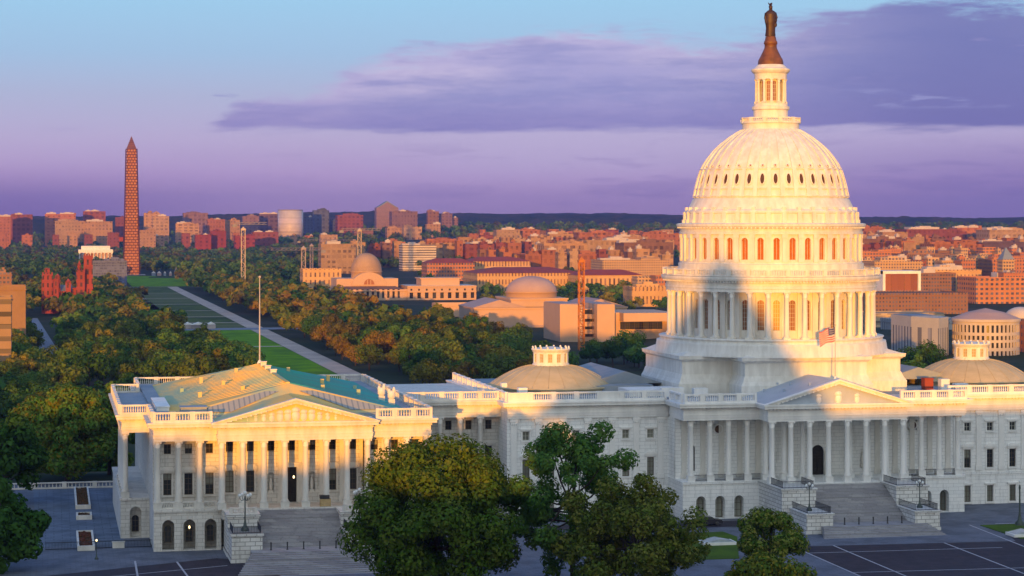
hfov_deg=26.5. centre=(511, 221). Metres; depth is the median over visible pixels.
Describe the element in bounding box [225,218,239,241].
office building
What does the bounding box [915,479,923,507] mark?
lamp post
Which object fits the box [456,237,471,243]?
city block
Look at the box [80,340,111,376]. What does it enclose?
linden tree
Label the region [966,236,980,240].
city block
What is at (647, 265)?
office building
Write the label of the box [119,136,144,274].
monument
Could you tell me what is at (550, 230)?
city block
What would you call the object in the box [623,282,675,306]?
office building
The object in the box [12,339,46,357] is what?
linden tree
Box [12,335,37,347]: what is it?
elm tree
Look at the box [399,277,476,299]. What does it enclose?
museum building
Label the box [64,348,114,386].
oak tree
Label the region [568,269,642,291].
office building
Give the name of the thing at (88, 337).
linden tree
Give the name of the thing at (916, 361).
linden tree
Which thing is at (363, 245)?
city block
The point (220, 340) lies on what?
linden tree
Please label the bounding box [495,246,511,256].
city block
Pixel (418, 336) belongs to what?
elm tree
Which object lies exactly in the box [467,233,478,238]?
city block
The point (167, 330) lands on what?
oak tree
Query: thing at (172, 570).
road line
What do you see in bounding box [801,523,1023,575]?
road
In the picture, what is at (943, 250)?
city block
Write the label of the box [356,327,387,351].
oak tree
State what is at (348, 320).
ash tree
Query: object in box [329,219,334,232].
office building
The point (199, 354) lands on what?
ash tree
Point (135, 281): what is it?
mall lawn
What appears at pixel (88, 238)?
city block
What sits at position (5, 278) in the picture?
office building
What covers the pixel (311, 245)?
tower crane
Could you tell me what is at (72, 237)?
city block
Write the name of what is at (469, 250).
city block
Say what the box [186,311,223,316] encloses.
mall lawn
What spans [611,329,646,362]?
oak tree
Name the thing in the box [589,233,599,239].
city block
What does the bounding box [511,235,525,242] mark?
city block
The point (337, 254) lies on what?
museum building
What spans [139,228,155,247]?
office building
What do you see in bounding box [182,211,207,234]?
office building
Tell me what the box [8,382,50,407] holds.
oak tree
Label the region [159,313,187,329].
ash tree
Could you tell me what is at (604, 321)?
museum building
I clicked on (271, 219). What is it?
office building
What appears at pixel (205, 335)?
elm tree
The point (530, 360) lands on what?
maple tree
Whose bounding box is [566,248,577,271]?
city block
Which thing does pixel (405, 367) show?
elm tree
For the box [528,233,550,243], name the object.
office building
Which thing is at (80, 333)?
linden tree
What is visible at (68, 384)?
oak tree
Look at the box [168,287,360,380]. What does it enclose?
gravel path
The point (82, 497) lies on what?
planter
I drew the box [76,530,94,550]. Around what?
planter
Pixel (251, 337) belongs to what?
mall lawn
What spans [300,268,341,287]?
museum building
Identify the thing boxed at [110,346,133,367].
oak tree
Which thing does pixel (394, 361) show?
ash tree
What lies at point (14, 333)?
ash tree
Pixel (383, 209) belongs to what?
peaked tower
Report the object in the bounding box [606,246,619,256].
city block
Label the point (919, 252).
office building
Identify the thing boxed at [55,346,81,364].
linden tree
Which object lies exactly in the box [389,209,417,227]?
office building
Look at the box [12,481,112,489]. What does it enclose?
terrace wall
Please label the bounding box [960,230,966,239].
city block
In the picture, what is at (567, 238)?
city block
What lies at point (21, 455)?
oak tree
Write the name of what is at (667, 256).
city block
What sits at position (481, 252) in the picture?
city block
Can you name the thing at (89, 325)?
elm tree
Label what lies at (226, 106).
sky
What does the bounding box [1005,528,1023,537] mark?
skylight
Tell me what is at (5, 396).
linden tree
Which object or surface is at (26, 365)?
ash tree
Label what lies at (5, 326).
office building
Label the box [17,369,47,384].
linden tree
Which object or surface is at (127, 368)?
elm tree
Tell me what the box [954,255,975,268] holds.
city block
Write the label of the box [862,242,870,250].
city block
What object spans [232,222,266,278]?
tower crane
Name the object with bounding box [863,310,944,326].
office building
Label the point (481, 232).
city block
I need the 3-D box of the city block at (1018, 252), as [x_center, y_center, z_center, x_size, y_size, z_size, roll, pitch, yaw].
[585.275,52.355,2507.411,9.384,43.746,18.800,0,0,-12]
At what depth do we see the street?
1287.29 m
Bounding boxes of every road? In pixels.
[185,327,297,329]
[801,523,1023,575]
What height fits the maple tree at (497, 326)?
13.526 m
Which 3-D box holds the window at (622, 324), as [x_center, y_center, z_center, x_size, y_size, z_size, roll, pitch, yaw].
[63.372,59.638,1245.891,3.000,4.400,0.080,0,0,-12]
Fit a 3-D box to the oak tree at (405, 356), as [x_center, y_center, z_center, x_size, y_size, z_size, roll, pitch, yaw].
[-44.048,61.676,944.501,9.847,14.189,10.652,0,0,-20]
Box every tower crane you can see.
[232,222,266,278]
[271,246,325,267]
[297,239,355,267]
[339,228,379,255]
[577,257,584,349]
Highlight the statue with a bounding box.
[764,3,777,35]
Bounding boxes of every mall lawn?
[127,276,191,286]
[130,287,177,292]
[143,293,186,297]
[143,298,198,303]
[151,304,210,310]
[184,317,233,322]
[185,330,280,345]
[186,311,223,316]
[191,323,245,327]
[254,347,349,380]
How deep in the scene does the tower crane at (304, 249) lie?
2283.19 m
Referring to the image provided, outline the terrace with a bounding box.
[33,489,122,546]
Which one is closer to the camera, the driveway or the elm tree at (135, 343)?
the driveway
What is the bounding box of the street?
[31,318,56,353]
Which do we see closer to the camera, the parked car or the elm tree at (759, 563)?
the elm tree at (759, 563)
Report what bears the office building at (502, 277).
on the ground at (385, 370)
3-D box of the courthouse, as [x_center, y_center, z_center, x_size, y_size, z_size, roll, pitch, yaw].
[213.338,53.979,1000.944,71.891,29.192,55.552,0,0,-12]
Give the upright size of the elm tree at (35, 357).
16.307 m
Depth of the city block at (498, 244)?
3061.34 m
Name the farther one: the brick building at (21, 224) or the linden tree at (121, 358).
the brick building at (21, 224)
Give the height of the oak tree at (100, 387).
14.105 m
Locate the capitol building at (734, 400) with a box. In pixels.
[108,36,1023,575]
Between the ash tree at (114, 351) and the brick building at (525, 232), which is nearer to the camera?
the ash tree at (114, 351)
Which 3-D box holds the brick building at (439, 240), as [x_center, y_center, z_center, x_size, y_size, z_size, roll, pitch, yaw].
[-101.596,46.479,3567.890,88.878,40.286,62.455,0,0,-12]
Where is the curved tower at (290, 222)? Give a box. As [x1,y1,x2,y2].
[278,210,302,237]
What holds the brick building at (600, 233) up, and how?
on the ground at (385, 370)
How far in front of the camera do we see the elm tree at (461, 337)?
1018.85 m
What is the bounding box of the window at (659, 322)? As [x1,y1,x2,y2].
[658,321,661,328]
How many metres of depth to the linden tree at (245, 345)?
973.74 m
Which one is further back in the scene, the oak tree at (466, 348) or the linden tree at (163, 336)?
the linden tree at (163, 336)
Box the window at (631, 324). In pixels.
[629,322,634,328]
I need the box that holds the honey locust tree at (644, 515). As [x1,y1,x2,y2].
[550,471,711,575]
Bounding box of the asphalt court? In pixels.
[544,520,751,529]
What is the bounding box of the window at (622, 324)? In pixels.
[620,322,624,328]
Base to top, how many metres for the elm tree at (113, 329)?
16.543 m
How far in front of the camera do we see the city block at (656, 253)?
2814.49 m
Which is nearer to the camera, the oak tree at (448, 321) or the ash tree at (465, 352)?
the ash tree at (465, 352)
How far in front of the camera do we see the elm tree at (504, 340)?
996.65 m
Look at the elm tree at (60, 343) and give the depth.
1076.90 m
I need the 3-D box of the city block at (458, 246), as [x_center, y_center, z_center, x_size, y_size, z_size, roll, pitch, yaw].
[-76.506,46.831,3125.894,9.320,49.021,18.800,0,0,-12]
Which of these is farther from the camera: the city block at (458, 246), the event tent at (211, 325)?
the city block at (458, 246)
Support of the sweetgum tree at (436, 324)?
on the ground at (385, 370)
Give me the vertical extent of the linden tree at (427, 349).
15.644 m
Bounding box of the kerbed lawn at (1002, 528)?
[980,524,1023,538]
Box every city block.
[0,232,6,248]
[22,233,32,247]
[52,235,58,246]
[67,230,77,246]
[84,234,92,245]
[107,232,118,247]
[156,234,164,246]
[181,233,189,247]
[232,233,239,242]
[290,233,297,244]
[350,240,365,256]
[367,243,380,258]
[381,239,390,267]
[392,241,401,266]
[429,243,442,257]
[443,243,454,257]
[455,237,462,257]
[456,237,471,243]
[463,244,476,258]
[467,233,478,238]
[471,237,486,241]
[477,240,493,249]
[477,249,485,256]
[478,230,485,237]
[479,232,492,238]
[486,246,495,256]
[493,239,505,249]
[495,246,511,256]
[499,237,511,242]
[505,239,521,253]
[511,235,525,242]
[521,239,531,252]
[525,247,538,253]
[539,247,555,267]
[540,237,546,242]
[547,229,558,231]
[553,237,562,241]
[555,248,566,268]
[563,237,579,240]
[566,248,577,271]
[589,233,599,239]
[595,246,606,258]
[603,228,618,235]
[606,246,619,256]
[624,248,632,258]
[628,230,637,233]
[632,276,650,284]
[633,244,649,258]
[650,249,661,256]
[650,275,665,285]
[658,251,672,265]
[661,230,673,233]
[663,240,673,255]
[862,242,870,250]
[863,257,874,260]
[867,231,875,235]
[869,243,879,249]
[878,238,886,247]
[884,245,900,248]
[886,241,895,246]
[896,238,914,249]
[898,254,910,260]
[909,233,923,239]
[910,255,925,265]
[921,246,934,252]
[921,254,938,265]
[924,234,931,241]
[929,234,945,240]
[935,247,949,253]
[935,256,953,264]
[944,236,960,240]
[947,246,954,253]
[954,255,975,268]
[955,244,967,254]
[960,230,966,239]
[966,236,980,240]
[968,248,975,257]
[976,247,995,254]
[992,247,1002,254]
[1002,235,1017,241]
[1007,244,1017,254]
[1013,248,1023,256]
[1014,235,1023,241]
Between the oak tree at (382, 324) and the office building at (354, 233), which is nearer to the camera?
the oak tree at (382, 324)
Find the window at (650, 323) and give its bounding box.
[648,321,652,328]
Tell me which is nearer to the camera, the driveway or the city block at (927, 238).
the driveway
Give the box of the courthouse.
[891,307,1023,355]
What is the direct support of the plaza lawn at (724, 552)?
on the plaza
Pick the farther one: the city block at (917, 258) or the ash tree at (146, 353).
the city block at (917, 258)
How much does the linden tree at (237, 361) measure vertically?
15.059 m
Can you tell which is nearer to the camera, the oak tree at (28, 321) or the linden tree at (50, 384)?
the linden tree at (50, 384)
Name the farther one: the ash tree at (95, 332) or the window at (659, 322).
the window at (659, 322)
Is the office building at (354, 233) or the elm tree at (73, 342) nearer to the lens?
the elm tree at (73, 342)
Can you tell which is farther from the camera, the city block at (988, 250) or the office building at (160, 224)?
the office building at (160, 224)
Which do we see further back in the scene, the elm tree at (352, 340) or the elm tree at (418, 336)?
the elm tree at (352, 340)
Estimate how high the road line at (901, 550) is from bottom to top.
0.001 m
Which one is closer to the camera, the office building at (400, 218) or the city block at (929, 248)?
the city block at (929, 248)
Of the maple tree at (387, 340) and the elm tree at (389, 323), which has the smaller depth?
the maple tree at (387, 340)
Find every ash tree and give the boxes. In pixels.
[6,351,19,365]
[12,329,25,338]
[13,354,44,390]
[81,327,113,340]
[88,348,119,385]
[97,317,111,326]
[98,335,128,345]
[127,340,175,370]
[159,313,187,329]
[176,351,205,360]
[200,348,233,371]
[289,310,320,337]
[345,317,358,323]
[385,345,399,371]
[393,307,412,321]
[394,333,414,348]
[408,358,451,383]
[429,323,451,331]
[429,339,467,366]
[437,317,446,324]
[469,322,487,333]
[484,345,524,359]
[521,324,532,339]
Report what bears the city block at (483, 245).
on the ground at (385, 370)
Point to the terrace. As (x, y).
(57, 506)
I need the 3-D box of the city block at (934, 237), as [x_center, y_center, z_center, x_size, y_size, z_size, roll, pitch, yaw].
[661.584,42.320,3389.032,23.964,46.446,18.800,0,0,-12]
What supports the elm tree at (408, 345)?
on the ground at (385, 370)
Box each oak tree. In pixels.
[0,371,16,391]
[0,403,12,419]
[0,414,50,490]
[0,475,51,573]
[5,379,36,393]
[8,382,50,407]
[26,316,36,327]
[55,318,73,334]
[63,317,82,329]
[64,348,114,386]
[64,381,81,392]
[81,457,114,471]
[85,380,106,394]
[108,316,132,325]
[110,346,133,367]
[117,371,141,388]
[132,318,155,338]
[154,327,176,337]
[160,341,181,354]
[178,331,188,338]
[182,337,191,345]
[182,338,213,355]
[185,322,212,339]
[299,314,324,340]
[309,319,322,341]
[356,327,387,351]
[376,321,400,353]
[398,347,418,363]
[400,316,423,326]
[402,324,435,334]
[408,351,438,383]
[435,337,477,354]
[444,318,463,325]
[465,315,489,330]
[578,345,600,361]
[580,338,605,362]
[600,338,624,367]
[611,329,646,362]
[617,340,633,364]
[630,349,645,365]
[736,506,810,559]
[897,339,950,365]
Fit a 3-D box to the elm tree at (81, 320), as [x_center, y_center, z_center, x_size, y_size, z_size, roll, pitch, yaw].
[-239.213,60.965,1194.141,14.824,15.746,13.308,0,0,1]
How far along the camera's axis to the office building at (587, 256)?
2759.06 m
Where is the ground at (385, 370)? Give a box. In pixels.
[9,226,1023,545]
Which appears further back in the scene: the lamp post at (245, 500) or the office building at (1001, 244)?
the office building at (1001, 244)
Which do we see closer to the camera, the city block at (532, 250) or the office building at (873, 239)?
the city block at (532, 250)
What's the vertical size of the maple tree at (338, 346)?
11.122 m
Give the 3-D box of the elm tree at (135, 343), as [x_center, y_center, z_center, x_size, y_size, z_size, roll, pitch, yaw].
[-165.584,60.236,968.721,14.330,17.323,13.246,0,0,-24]
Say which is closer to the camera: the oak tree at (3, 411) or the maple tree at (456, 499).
the maple tree at (456, 499)
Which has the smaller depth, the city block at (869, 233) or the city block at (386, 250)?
the city block at (386, 250)
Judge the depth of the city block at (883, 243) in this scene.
2941.03 m
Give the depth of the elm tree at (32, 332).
1090.49 m
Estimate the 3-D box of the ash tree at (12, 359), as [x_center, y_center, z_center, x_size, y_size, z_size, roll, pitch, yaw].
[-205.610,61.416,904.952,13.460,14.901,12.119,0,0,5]
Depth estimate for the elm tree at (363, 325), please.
1145.21 m
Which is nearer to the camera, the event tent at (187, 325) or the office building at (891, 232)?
the event tent at (187, 325)
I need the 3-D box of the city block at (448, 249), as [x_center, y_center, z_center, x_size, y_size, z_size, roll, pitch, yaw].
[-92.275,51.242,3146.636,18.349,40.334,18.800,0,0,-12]
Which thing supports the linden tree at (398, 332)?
on the ground at (385, 370)
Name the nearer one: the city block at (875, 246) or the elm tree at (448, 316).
the elm tree at (448, 316)
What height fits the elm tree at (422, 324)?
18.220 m
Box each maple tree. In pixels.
[5,384,115,480]
[310,322,331,349]
[325,334,344,355]
[330,338,350,358]
[335,433,522,575]
[343,344,363,365]
[359,315,378,324]
[360,329,395,363]
[380,340,396,362]
[407,314,428,322]
[410,325,438,338]
[449,361,483,379]
[456,326,472,345]
[475,344,511,357]
[486,320,506,332]
[515,354,532,367]
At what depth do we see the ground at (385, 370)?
1278.13 m
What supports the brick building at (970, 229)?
on the ground at (385, 370)
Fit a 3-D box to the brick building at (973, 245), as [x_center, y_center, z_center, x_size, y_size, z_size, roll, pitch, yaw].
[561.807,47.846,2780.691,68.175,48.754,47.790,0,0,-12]
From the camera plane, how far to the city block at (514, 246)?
3049.75 m
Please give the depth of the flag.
369.73 m
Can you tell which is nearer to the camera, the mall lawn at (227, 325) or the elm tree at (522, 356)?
the elm tree at (522, 356)
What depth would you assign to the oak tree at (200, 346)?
913.84 m
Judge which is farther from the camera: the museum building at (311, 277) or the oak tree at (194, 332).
the museum building at (311, 277)
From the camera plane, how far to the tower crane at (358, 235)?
2496.95 m
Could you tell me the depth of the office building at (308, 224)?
5293.05 m
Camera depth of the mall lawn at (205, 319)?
1505.84 m
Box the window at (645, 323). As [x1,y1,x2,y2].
[643,321,647,328]
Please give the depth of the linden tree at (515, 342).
1013.43 m
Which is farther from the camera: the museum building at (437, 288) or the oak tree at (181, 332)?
the museum building at (437, 288)
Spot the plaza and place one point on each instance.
(955, 527)
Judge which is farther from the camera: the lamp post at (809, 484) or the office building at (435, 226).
the office building at (435, 226)
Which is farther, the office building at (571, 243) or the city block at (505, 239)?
the city block at (505, 239)
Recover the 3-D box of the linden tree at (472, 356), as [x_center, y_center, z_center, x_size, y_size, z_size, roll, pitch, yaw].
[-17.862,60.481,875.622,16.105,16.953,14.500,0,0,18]
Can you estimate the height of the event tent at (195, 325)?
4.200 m
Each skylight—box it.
[698,536,736,545]
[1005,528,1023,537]
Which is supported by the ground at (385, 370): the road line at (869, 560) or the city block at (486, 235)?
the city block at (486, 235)
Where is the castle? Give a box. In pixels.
[42,254,92,313]
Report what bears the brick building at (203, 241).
on the ground at (385, 370)
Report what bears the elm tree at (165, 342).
on the ground at (385, 370)
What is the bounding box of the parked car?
[699,515,722,525]
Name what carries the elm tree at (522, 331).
on the ground at (385, 370)
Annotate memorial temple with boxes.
[78,246,112,258]
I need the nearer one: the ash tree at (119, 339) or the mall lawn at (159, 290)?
the ash tree at (119, 339)
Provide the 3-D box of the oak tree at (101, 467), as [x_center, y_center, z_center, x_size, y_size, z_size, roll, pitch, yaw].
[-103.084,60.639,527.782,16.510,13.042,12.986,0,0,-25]
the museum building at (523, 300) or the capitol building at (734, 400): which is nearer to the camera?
the capitol building at (734, 400)
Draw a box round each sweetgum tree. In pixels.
[308,322,333,342]
[322,312,342,323]
[326,321,360,353]
[428,321,443,330]
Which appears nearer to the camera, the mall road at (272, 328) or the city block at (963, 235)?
the mall road at (272, 328)
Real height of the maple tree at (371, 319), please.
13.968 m
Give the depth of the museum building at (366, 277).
1888.90 m
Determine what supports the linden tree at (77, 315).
on the ground at (385, 370)
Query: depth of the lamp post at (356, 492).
326.10 m
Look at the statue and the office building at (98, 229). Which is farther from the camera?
the office building at (98, 229)
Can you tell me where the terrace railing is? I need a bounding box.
[45,539,151,549]
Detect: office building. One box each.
[0,267,12,284]
[0,285,26,334]
[0,295,12,363]
[55,219,83,245]
[84,219,112,245]
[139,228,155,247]
[144,211,159,229]
[152,214,168,243]
[175,221,198,242]
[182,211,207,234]
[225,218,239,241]
[242,214,258,235]
[258,212,277,231]
[304,215,312,234]
[312,208,328,232]
[319,233,337,243]
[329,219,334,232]
[352,229,372,235]
[385,226,401,237]
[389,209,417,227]
[402,224,421,239]
[422,258,474,280]
[425,222,440,236]
[426,209,438,223]
[432,302,466,316]
[439,212,451,227]
[452,216,457,225]
[463,267,576,290]
[465,241,479,243]
[466,257,530,269]
[493,227,519,238]
[513,250,607,270]
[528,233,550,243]
[537,239,586,251]
[545,231,572,237]
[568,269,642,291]
[579,236,627,251]
[591,256,669,275]
[607,234,647,239]
[615,239,672,254]
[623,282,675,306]
[862,235,902,243]
[862,255,922,269]
[862,290,967,313]
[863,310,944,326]
[876,229,907,238]
[876,270,920,290]
[880,317,951,329]
[893,249,954,258]
[894,238,923,250]
[902,263,981,291]
[920,267,955,291]
[939,253,991,262]
[976,227,1023,239]
[977,239,1023,251]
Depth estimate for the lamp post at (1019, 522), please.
358.91 m
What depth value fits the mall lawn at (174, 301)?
1843.96 m
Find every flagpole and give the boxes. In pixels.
[257,276,260,363]
[834,324,836,379]
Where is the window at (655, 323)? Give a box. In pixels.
[653,321,657,328]
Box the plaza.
[0,482,1023,575]
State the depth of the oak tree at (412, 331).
1071.76 m
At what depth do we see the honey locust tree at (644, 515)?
276.66 m
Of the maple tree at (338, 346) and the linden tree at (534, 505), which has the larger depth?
the maple tree at (338, 346)
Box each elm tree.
[0,361,25,391]
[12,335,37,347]
[14,351,49,366]
[22,390,46,405]
[26,325,46,347]
[29,356,91,387]
[40,338,86,361]
[57,334,73,348]
[63,318,85,324]
[78,381,134,474]
[81,321,104,332]
[87,342,115,355]
[102,323,113,328]
[109,362,139,383]
[111,320,136,336]
[114,320,146,338]
[125,338,151,360]
[142,315,161,329]
[152,318,185,336]
[156,339,185,348]
[165,353,214,381]
[180,336,194,343]
[194,329,223,340]
[333,332,359,348]
[350,318,368,336]
[354,344,385,370]
[375,318,404,331]
[381,313,402,322]
[382,314,401,323]
[389,336,433,365]
[397,331,429,344]
[401,360,414,381]
[404,320,437,329]
[405,358,427,383]
[427,331,455,344]
[429,307,453,322]
[431,339,466,378]
[434,312,465,322]
[436,326,470,344]
[468,329,490,344]
[468,352,516,378]
[489,337,516,353]
[509,353,532,366]
[510,322,532,341]
[522,340,545,358]
[523,340,551,348]
[723,550,816,575]
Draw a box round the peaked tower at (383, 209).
[375,201,397,234]
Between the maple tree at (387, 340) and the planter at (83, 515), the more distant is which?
the maple tree at (387, 340)
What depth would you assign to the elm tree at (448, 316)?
1251.69 m
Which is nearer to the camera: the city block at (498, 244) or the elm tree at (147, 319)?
the elm tree at (147, 319)
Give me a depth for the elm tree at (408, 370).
892.54 m
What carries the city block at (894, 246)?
on the ground at (385, 370)
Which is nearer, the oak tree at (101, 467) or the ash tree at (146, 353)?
the oak tree at (101, 467)
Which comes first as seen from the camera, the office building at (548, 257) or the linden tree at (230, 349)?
the linden tree at (230, 349)
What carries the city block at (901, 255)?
on the ground at (385, 370)
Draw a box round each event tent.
[184,322,190,328]
[191,322,205,328]
[207,322,215,328]
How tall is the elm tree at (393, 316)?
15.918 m
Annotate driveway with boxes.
[50,558,279,575]
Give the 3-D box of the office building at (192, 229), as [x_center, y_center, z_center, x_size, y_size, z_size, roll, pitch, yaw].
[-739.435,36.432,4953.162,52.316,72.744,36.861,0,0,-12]
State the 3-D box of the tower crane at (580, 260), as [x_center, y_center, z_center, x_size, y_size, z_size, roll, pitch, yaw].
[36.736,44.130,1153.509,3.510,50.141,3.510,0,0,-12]
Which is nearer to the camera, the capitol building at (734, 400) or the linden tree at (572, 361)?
the capitol building at (734, 400)
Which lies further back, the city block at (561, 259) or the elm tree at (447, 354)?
the city block at (561, 259)
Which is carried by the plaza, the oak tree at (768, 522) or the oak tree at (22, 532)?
the oak tree at (22, 532)
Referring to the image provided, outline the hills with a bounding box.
[33,210,1023,237]
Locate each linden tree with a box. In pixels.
[0,385,23,407]
[12,328,30,345]
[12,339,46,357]
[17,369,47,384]
[29,382,63,392]
[53,328,69,343]
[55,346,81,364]
[65,310,87,322]
[68,329,81,338]
[72,334,98,345]
[74,329,85,339]
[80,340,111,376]
[91,390,117,423]
[96,336,128,349]
[111,349,141,375]
[132,335,153,343]
[134,356,173,383]
[153,331,179,343]
[153,349,186,375]
[190,338,225,350]
[211,340,265,365]
[216,335,243,345]
[223,340,255,350]
[228,351,263,367]
[387,324,411,341]
[410,343,436,356]
[448,351,487,378]
[478,333,522,352]
[486,340,516,352]
[487,327,529,345]
[496,419,639,575]
[568,351,579,365]
[623,341,646,367]
[901,354,927,367]
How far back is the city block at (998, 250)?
2521.70 m
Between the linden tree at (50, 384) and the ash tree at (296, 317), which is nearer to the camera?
the linden tree at (50, 384)
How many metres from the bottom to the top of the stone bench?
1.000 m
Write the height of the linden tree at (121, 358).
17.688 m
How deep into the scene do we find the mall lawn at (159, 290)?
2136.73 m
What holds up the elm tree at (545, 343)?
on the ground at (385, 370)
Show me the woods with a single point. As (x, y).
(218, 273)
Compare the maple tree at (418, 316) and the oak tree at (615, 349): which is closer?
the oak tree at (615, 349)
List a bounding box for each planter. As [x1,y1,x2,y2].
[74,486,90,508]
[76,512,91,519]
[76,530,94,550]
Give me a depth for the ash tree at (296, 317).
1266.61 m
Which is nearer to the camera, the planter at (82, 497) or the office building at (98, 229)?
the planter at (82, 497)
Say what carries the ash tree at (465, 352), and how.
on the ground at (385, 370)
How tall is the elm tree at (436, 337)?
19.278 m
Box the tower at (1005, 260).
[996,247,1014,271]
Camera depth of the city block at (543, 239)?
3464.61 m
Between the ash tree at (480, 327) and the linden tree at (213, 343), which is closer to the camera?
the linden tree at (213, 343)
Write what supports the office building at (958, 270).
on the ground at (385, 370)
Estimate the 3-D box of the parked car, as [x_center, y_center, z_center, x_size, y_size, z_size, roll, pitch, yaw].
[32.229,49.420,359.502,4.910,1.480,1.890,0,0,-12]
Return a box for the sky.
[0,0,1023,217]
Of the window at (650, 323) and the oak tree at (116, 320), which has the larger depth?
the window at (650, 323)
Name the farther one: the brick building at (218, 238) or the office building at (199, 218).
the office building at (199, 218)
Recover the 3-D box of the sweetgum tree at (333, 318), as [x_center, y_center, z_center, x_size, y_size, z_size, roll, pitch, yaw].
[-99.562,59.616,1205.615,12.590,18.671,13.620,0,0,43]
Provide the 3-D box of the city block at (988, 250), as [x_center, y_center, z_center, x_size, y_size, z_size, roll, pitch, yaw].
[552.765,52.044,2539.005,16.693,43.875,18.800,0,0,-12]
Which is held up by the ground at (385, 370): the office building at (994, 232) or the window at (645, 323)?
the office building at (994, 232)
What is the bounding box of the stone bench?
[112,541,124,547]
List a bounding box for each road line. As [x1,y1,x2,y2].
[119,565,226,575]
[806,552,859,575]
[822,547,1002,552]
[833,545,905,575]
[854,568,1002,572]
[945,543,1023,573]
[970,525,1023,546]
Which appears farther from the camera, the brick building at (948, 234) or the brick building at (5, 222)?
the brick building at (5, 222)
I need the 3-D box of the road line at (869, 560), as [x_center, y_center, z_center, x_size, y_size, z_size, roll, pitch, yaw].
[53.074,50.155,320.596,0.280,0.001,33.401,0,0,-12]
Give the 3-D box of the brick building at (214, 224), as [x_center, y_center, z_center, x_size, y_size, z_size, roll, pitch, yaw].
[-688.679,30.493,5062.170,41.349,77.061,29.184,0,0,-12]
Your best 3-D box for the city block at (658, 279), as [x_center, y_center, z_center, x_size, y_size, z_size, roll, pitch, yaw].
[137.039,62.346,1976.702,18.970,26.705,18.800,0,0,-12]
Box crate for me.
[319,495,330,506]
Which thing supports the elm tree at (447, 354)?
on the ground at (385, 370)
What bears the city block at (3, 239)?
on the ground at (385, 370)
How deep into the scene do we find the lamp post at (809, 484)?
352.46 m
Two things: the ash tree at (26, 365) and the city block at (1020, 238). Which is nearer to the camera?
the ash tree at (26, 365)
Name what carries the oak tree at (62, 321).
on the ground at (385, 370)
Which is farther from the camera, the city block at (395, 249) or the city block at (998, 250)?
the city block at (395, 249)
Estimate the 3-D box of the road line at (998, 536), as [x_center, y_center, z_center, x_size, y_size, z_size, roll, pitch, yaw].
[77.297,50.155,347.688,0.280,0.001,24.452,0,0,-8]
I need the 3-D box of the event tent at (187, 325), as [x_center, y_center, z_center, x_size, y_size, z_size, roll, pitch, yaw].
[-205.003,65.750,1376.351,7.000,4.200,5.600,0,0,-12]
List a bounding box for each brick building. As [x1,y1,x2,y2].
[0,214,10,246]
[11,213,32,242]
[45,212,75,245]
[83,209,105,220]
[115,216,123,236]
[194,233,210,253]
[207,218,224,233]
[209,229,225,248]
[233,234,254,249]
[251,230,277,249]
[335,213,362,237]
[380,238,404,255]
[420,237,456,243]
[520,227,539,239]
[573,230,613,239]
[639,231,679,251]
[862,225,884,232]
[862,248,902,259]
[892,226,959,239]
[920,240,983,250]
[948,225,981,234]
[957,270,1023,303]
[977,254,1023,275]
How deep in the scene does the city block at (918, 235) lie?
3275.72 m
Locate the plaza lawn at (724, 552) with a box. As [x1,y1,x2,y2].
[679,531,738,559]
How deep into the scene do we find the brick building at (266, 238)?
4573.17 m
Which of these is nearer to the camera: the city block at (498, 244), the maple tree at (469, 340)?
the maple tree at (469, 340)
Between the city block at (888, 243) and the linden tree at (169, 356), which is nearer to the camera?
the linden tree at (169, 356)
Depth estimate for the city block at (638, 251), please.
2716.63 m
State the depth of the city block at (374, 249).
3090.41 m
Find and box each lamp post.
[238,491,251,530]
[353,488,365,522]
[805,482,813,510]
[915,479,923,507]
[1015,480,1023,525]
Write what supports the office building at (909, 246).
on the ground at (385, 370)
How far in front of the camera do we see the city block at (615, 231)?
4475.41 m
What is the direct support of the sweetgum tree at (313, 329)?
on the ground at (385, 370)
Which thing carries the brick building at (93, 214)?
on the ground at (385, 370)
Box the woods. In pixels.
[0,220,1023,388]
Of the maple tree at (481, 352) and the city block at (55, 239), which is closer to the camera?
the maple tree at (481, 352)
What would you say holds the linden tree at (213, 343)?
on the ground at (385, 370)
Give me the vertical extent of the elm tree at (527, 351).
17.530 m
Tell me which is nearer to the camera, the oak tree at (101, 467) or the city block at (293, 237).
the oak tree at (101, 467)
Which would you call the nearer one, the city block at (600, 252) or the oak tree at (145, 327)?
the oak tree at (145, 327)
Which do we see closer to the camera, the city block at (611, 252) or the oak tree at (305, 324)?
the oak tree at (305, 324)
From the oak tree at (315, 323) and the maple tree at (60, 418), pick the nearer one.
the maple tree at (60, 418)
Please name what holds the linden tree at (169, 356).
on the ground at (385, 370)
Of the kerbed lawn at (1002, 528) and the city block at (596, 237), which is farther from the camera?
the city block at (596, 237)
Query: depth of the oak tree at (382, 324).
1100.19 m
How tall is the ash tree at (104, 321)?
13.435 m
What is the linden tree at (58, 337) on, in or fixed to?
on the ground at (385, 370)
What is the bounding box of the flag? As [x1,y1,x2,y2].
[819,327,834,346]
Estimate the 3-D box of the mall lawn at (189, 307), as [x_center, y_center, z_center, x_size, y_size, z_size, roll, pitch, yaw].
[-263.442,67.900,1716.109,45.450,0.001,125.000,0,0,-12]
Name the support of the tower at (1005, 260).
on the ground at (385, 370)
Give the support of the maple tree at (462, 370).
on the ground at (385, 370)
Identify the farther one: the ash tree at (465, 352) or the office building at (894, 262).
the office building at (894, 262)
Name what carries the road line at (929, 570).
on the road at (943, 559)
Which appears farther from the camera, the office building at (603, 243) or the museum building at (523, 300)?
the office building at (603, 243)
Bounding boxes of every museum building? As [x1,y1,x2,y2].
[93,257,126,285]
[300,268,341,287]
[318,240,356,273]
[329,253,406,299]
[399,242,436,270]
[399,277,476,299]
[458,276,627,327]
[544,301,666,341]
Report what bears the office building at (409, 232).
on the ground at (385, 370)

